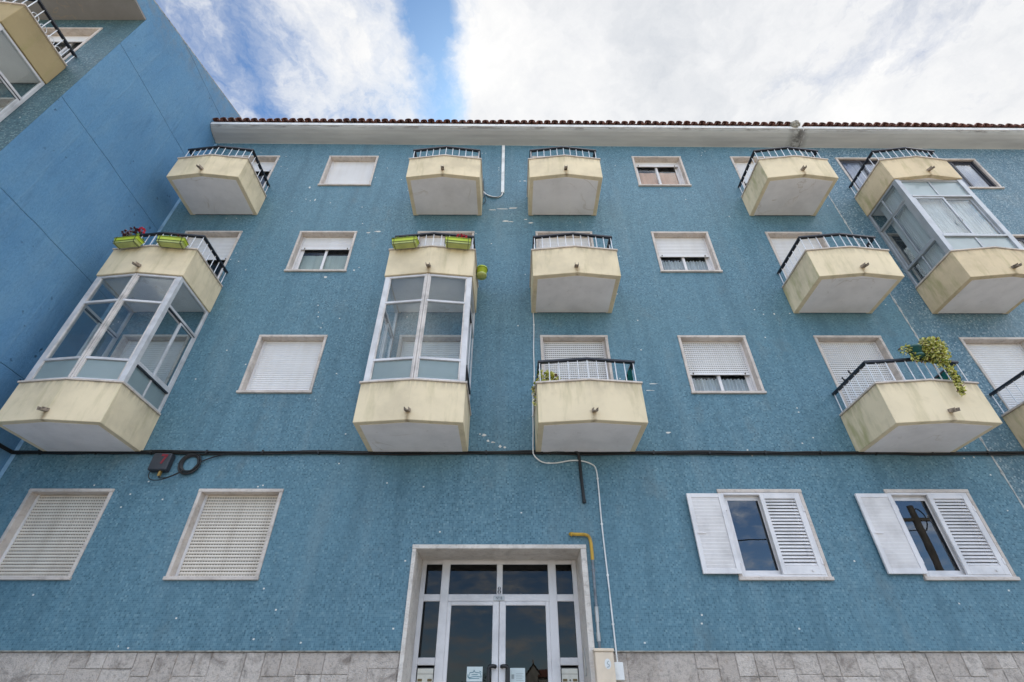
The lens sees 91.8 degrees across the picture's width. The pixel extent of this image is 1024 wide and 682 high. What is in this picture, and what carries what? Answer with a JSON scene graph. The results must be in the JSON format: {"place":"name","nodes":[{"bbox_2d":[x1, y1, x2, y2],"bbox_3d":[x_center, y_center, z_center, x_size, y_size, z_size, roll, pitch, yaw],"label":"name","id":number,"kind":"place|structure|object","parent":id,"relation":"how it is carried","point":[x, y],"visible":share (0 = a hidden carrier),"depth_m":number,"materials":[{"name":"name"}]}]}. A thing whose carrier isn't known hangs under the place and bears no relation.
{"place":"outdoors","nodes":[
{"label":"outdoors","id":0,"kind":"place"},
{"bbox_2d":[0,0,242,470],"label":"apartment building","id":1,"kind":"structure","parent":0,"point":[110,110],"depth_m":9.40,"materials":[{"name":"blue paint"}]},
{"bbox_2d":[0,98,14,110],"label":"balcony door","id":2,"kind":"structure","parent":1,"relation":"in","point":[4,102],"depth_m":8.81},
{"bbox_2d":[42,27,102,60],"bbox_3d":[-9.417,-5.758,10.053,1.293,2.235,0.237,0,-37,0],"label":"balcony door","id":3,"kind":"structure","parent":1,"relation":"in","point":[73,35],"depth_m":10.63,"materials":[{"name":"plastic"}]},
{"bbox_2d":[155,0,1023,125],"label":"sky","id":4,"kind":"structure","parent":0,"point":[863,61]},
{"bbox_2d":[798,121,1023,507],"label":"apartment building","id":5,"kind":"structure","parent":0,"point":[937,210],"depth_m":10.46,"materials":[{"name":"blue paint"}]},
{"bbox_2d":[835,157,883,190],"bbox_3d":[9.182,-3.901,12.531,1.293,2.235,0.212,0,-37,0],"label":"balcony door","id":6,"kind":"structure","parent":5,"relation":"in","point":[856,162],"depth_m":13.05,"materials":[{"name":"plastic"}]},
{"bbox_2d":[887,233,922,280],"bbox_3d":[9.182,-1.507,10.707,1.293,2.235,0.212,0,-37,0],"label":"balcony door","id":7,"kind":"structure","parent":5,"relation":"in","point":[894,237],"depth_m":10.99,"materials":[{"name":"grey glass"}]},
{"bbox_2d":[942,158,1004,188],"bbox_3d":[11.567,-4.245,12.788,1.319,1.297,0.230,0,-37,0],"label":"window","id":8,"kind":"structure","parent":5,"relation":"in","point":[972,173],"depth_m":12.81,"materials":[{"name":"plastic"}]},
{"bbox_2d":[959,337,1023,409],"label":"balcony door","id":9,"kind":"structure","parent":5,"relation":"in","point":[1000,359],"depth_m":9.33,"materials":[{"name":"plastic"}]},
{"bbox_2d":[1012,234,1023,246],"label":"window","id":10,"kind":"structure","parent":5,"relation":"in","point":[1019,237],"depth_m":11.27,"materials":[{"name":"plastic"}]},
{"bbox_2d":[936,369,961,380],"bbox_3d":[7.072,0.804,8.200,0.028,0.380,0.850,0,-37,0],"label":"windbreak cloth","id":11,"kind":"object","parent":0,"point":[944,375],"visible":0.1,"depth_m":8.10,"materials":[{"name":"green fabric"}]},
{"label":"ground","id":12,"kind":"structure","parent":0,"visible":0},
{"bbox_2d":[0,117,1023,681],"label":"apartment building","id":13,"kind":"structure","parent":12,"relation":"on","point":[724,285],"depth_m":7.83,"materials":[{"name":"blue paint"}]},
{"bbox_2d":[0,489,114,579],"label":"window","id":14,"kind":"structure","parent":13,"relation":"in","point":[53,540],"depth_m":7.37,"materials":[{"name":"plastic"}]},
{"bbox_2d":[113,235,144,248],"bbox_3d":[-7.183,-1.855,9.301,0.501,0.185,0.194,-4,-37,5],"label":"flower box","id":15,"kind":"object","parent":13,"relation":"attached to","point":[128,241],"visible":1,"depth_m":9.24,"materials":[{"name":"plastic"}]},
{"bbox_2d":[121,226,145,239],"bbox_3d":[-7.185,-2.011,9.414,0.442,0.374,0.226,0,-37,0],"label":"geranium","id":16,"kind":"object","parent":15,"relation":"on","point":[129,233],"visible":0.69,"depth_m":9.43,"materials":[{"name":"red plant"}]},
{"bbox_2d":[110,334,189,384],"bbox_3d":[-6.778,0.834,8.897,1.293,2.235,0.237,0,-37,0],"label":"balcony door","id":17,"kind":"structure","parent":13,"relation":"in","point":[127,344],"depth_m":9.40,"materials":[{"name":"plastic"}]},
{"bbox_2d":[148,453,183,480],"bbox_3d":[-5.406,1.990,7.811,0.569,0.439,0.130,0,-37,0],"label":"junction box","id":18,"kind":"object","parent":13,"relation":"attached to","point":[160,463],"visible":1,"depth_m":7.79,"materials":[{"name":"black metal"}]},
{"bbox_2d":[157,235,188,248],"bbox_3d":[-6.363,-1.855,9.301,0.501,0.185,0.194,4,-38,-5],"label":"flower box","id":19,"kind":"object","parent":13,"relation":"attached to","point":[172,241],"visible":1,"depth_m":9.24,"materials":[{"name":"plastic"}]},
{"bbox_2d":[185,231,242,278],"bbox_3d":[-6.778,-1.551,10.714,1.293,2.235,0.237,0,-37,0],"label":"balcony door","id":20,"kind":"structure","parent":13,"relation":"in","point":[223,243],"depth_m":11.26,"materials":[{"name":"plastic"}]},
{"bbox_2d":[162,489,283,579],"bbox_3d":[-4.173,2.850,7.340,1.319,1.297,0.230,0,-37,0],"label":"window","id":21,"kind":"structure","parent":13,"relation":"in","point":[235,508],"depth_m":7.37,"materials":[{"name":"plastic"}]},
{"bbox_2d":[231,155,279,188],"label":"balcony door","id":22,"kind":"structure","parent":13,"relation":"in","point":[268,163],"depth_m":13.12,"materials":[{"name":"plastic"}]},
{"bbox_2d":[236,335,327,393],"bbox_3d":[-4.173,0.451,9.168,1.319,1.297,0.230,0,-37,0],"label":"window","id":23,"kind":"structure","parent":13,"relation":"in","point":[278,364],"depth_m":9.22,"materials":[{"name":"plastic"}]},
{"bbox_2d":[284,231,356,271],"bbox_3d":[-4.173,-1.919,11.006,1.319,1.297,0.280,0,-37,0],"label":"window","id":24,"kind":"structure","parent":13,"relation":"in","point":[306,240],"depth_m":11.14,"materials":[{"name":"plastic"}]},
{"bbox_2d":[317,156,378,185],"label":"window","id":25,"kind":"structure","parent":13,"relation":"in","point":[339,170],"depth_m":12.93,"materials":[{"name":"plastic"}]},
{"bbox_2d":[391,236,419,249],"bbox_3d":[-2.003,-1.843,9.317,0.501,0.185,0.194,-4,-37,5],"label":"flower box","id":26,"kind":"object","parent":13,"relation":"attached to","point":[405,242],"visible":1,"depth_m":9.26,"materials":[{"name":"plastic"}]},
{"bbox_2d":[396,335,460,358],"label":"balcony door","id":27,"kind":"structure","parent":13,"relation":"in","point":[440,346],"depth_m":9.48,"materials":[{"name":"plastic"}]},
{"bbox_2d":[418,231,474,247],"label":"balcony door","id":28,"kind":"structure","parent":13,"relation":"in","point":[437,239],"depth_m":11.30,"materials":[{"name":"plastic"}]},
{"bbox_2d":[444,236,471,248],"bbox_3d":[-1.013,-1.841,9.319,0.501,0.185,0.194,4,-38,-5],"label":"flower box","id":29,"kind":"object","parent":13,"relation":"attached to","point":[458,242],"visible":1,"depth_m":9.26,"materials":[{"name":"plastic"}]},
{"bbox_2d":[466,667,482,681],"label":"paper notice","id":30,"kind":"object","parent":13,"relation":"attached to","point":[474,674],"visible":1,"depth_m":6.76,"materials":[{"name":"white paper"}]},
{"bbox_2d":[476,265,487,279],"bbox_3d":[-0.632,-1.522,9.934,0.315,0.618,0.240,20,-42,-24],"label":"flower pot","id":31,"kind":"object","parent":13,"relation":"hanging from","point":[482,271],"visible":0.97,"depth_m":9.77,"materials":[{"name":"plastic"}]},
{"bbox_2d":[501,145,504,192],"bbox_3d":[-0.231,-4.453,12.792,0.080,2.070,0.044,0,-37,0],"label":"conduit","id":32,"kind":"object","parent":13,"relation":"attached to","point":[503,168],"visible":1,"depth_m":12.73,"materials":[{"name":"white plastic"}]},
{"bbox_2d":[482,180,502,204],"bbox_3d":[-0.471,-3.666,12.182,0.497,1.003,0.050,1,-37,-1],"label":"wire loop","id":33,"kind":"object","parent":32,"relation":"hanging from","point":[489,195],"visible":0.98,"depth_m":12.08,"materials":[{"name":"white plastic"}]},
{"bbox_2d":[0,443,1023,455],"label":"cable bundle","id":34,"kind":"object","parent":13,"relation":"attached to","point":[524,452],"visible":1,"depth_m":8.00,"materials":[{"name":"black rubber"}]},
{"bbox_2d":[177,453,224,474],"bbox_3d":[-4.954,1.953,7.891,0.683,0.370,0.046,0,-37,0],"label":"cable coil","id":35,"kind":"object","parent":34,"relation":"hanging from","point":[193,469],"visible":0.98,"depth_m":7.89,"materials":[{"name":"black rubber"}]},
{"bbox_2d":[510,668,524,681],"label":"paper notice","id":36,"kind":"object","parent":13,"relation":"attached to","point":[517,674],"visible":1,"depth_m":6.76,"materials":[{"name":"grey paper"}]},
{"bbox_2d":[530,386,536,406],"bbox_3d":[0.361,0.881,7.886,0.101,0.397,0.174,-21,-42,26],"label":"trailing ivy","id":37,"kind":"object","parent":13,"relation":"attached to","point":[533,390],"visible":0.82,"depth_m":7.83,"materials":[{"name":"green plant"}]},
{"bbox_2d":[532,369,560,395],"bbox_3d":[0.506,0.629,7.884,0.517,0.325,0.340,-17,-41,21],"label":"potted plant","id":38,"kind":"object","parent":13,"relation":"on","point":[552,375],"visible":0.49,"depth_m":7.86,"materials":[{"name":"green plant"}]},
{"bbox_2d":[535,231,593,247],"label":"balcony door","id":39,"kind":"structure","parent":13,"relation":"in","point":[569,239],"depth_m":11.30,"materials":[{"name":"plastic"}]},
{"bbox_2d":[549,451,585,503],"bbox_3d":[0.863,2.100,7.779,0.527,0.870,0.090,0,-37,0],"label":"cable","id":40,"kind":"object","parent":13,"relation":"attached to","point":[580,474],"visible":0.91,"depth_m":7.81,"materials":[{"name":"black rubber"}]},
{"bbox_2d":[532,312,617,661],"bbox_3d":[0.842,1.464,8.258,1.030,6.560,0.096,0,-37,0],"label":"cable","id":41,"kind":"object","parent":13,"relation":"attached to","point":[607,574],"visible":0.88,"depth_m":7.76,"materials":[{"name":"white plastic"}]},
{"bbox_2d":[540,335,613,379],"bbox_3d":[1.180,0.844,8.910,1.293,2.235,0.237,0,-37,0],"label":"balcony door","id":42,"kind":"structure","parent":13,"relation":"in","point":[552,346],"depth_m":9.40,"materials":[{"name":"plastic"}]},
{"bbox_2d":[569,532,600,647],"bbox_3d":[0.997,3.398,6.813,0.334,1.513,0.111,0,-37,0],"label":"gas pipe","id":43,"kind":"object","parent":13,"relation":"attached to","point":[598,635],"visible":0.98,"depth_m":6.80,"materials":[{"name":"yellow metal"}]},
{"bbox_2d":[592,648,615,681],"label":"meter box","id":44,"kind":"object","parent":13,"relation":"attached to","point":[604,664],"visible":1,"depth_m":6.18,"materials":[{"name":"white plastic"}]},
{"bbox_2d":[614,662,624,680],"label":"cable box","id":45,"kind":"object","parent":13,"relation":"attached to","point":[619,671],"visible":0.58,"depth_m":6.21,"materials":[{"name":"white plastic"}]},
{"bbox_2d":[625,365,632,380],"bbox_3d":[1.902,0.798,8.191,0.028,0.380,0.850,0,-37,0],"label":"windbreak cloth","id":46,"kind":"object","parent":13,"relation":"on","point":[629,376],"visible":0.19,"depth_m":8.00,"materials":[{"name":"green fabric"}]},
{"bbox_2d":[631,156,691,186],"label":"window","id":47,"kind":"structure","parent":13,"relation":"in","point":[679,178],"depth_m":13.02,"materials":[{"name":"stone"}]},
{"bbox_2d":[651,231,722,272],"bbox_3d":[3.812,-1.900,11.031,1.319,1.297,0.309,0,-37,0],"label":"window","id":48,"kind":"structure","parent":13,"relation":"in","point":[682,244],"depth_m":11.12,"materials":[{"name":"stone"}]},
{"bbox_2d":[677,335,766,393],"bbox_3d":[3.812,0.486,9.213,1.319,1.297,0.309,0,-37,0],"label":"window","id":49,"kind":"structure","parent":13,"relation":"in","point":[717,352],"depth_m":9.26,"materials":[{"name":"plastic"}]},
{"bbox_2d":[730,156,777,187],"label":"balcony door","id":50,"kind":"structure","parent":13,"relation":"in","point":[740,163],"depth_m":13.12,"materials":[{"name":"plastic"}]},
{"bbox_2d":[686,489,834,580],"bbox_3d":[3.565,2.846,7.335,1.812,1.297,0.276,0,-37,0],"label":"window","id":51,"kind":"structure","parent":13,"relation":"in","point":[751,534],"depth_m":7.27,"materials":[{"name":"plastic"}]},
{"bbox_2d":[765,232,828,277],"bbox_3d":[6.412,-1.534,10.736,1.293,2.235,0.237,0,-37,0],"label":"balcony door","id":52,"kind":"structure","parent":13,"relation":"in","point":[781,243],"depth_m":11.25,"materials":[{"name":"plastic"}]},
{"bbox_2d":[813,335,903,406],"bbox_3d":[6.412,0.851,8.919,1.293,2.235,0.237,0,-37,0],"label":"balcony door","id":53,"kind":"structure","parent":13,"relation":"in","point":[843,353],"depth_m":9.33,"materials":[{"name":"plastic"}]},
{"bbox_2d":[905,344,924,359],"bbox_3d":[6.379,0.178,7.850,0.219,0.200,0.242,-26,-44,30],"label":"hanging pot","id":54,"kind":"object","parent":13,"relation":"hanging from","point":[917,348],"visible":0.75,"depth_m":7.79,"materials":[{"name":"green plastic"}]},
{"bbox_2d":[898,336,966,395],"bbox_3d":[6.522,0.398,7.672,0.739,1.114,0.360,0,-37,0],"label":"trailing ivy","id":55,"kind":"object","parent":13,"relation":"attached to","point":[934,349],"visible":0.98,"depth_m":7.74,"materials":[{"name":"green plant"}]},
{"bbox_2d":[854,489,1020,580],"bbox_3d":[6.147,2.850,7.339,1.812,1.297,0.276,0,-37,0],"label":"window","id":56,"kind":"structure","parent":13,"relation":"in","point":[935,534],"depth_m":7.28,"materials":[{"name":"plastic"}]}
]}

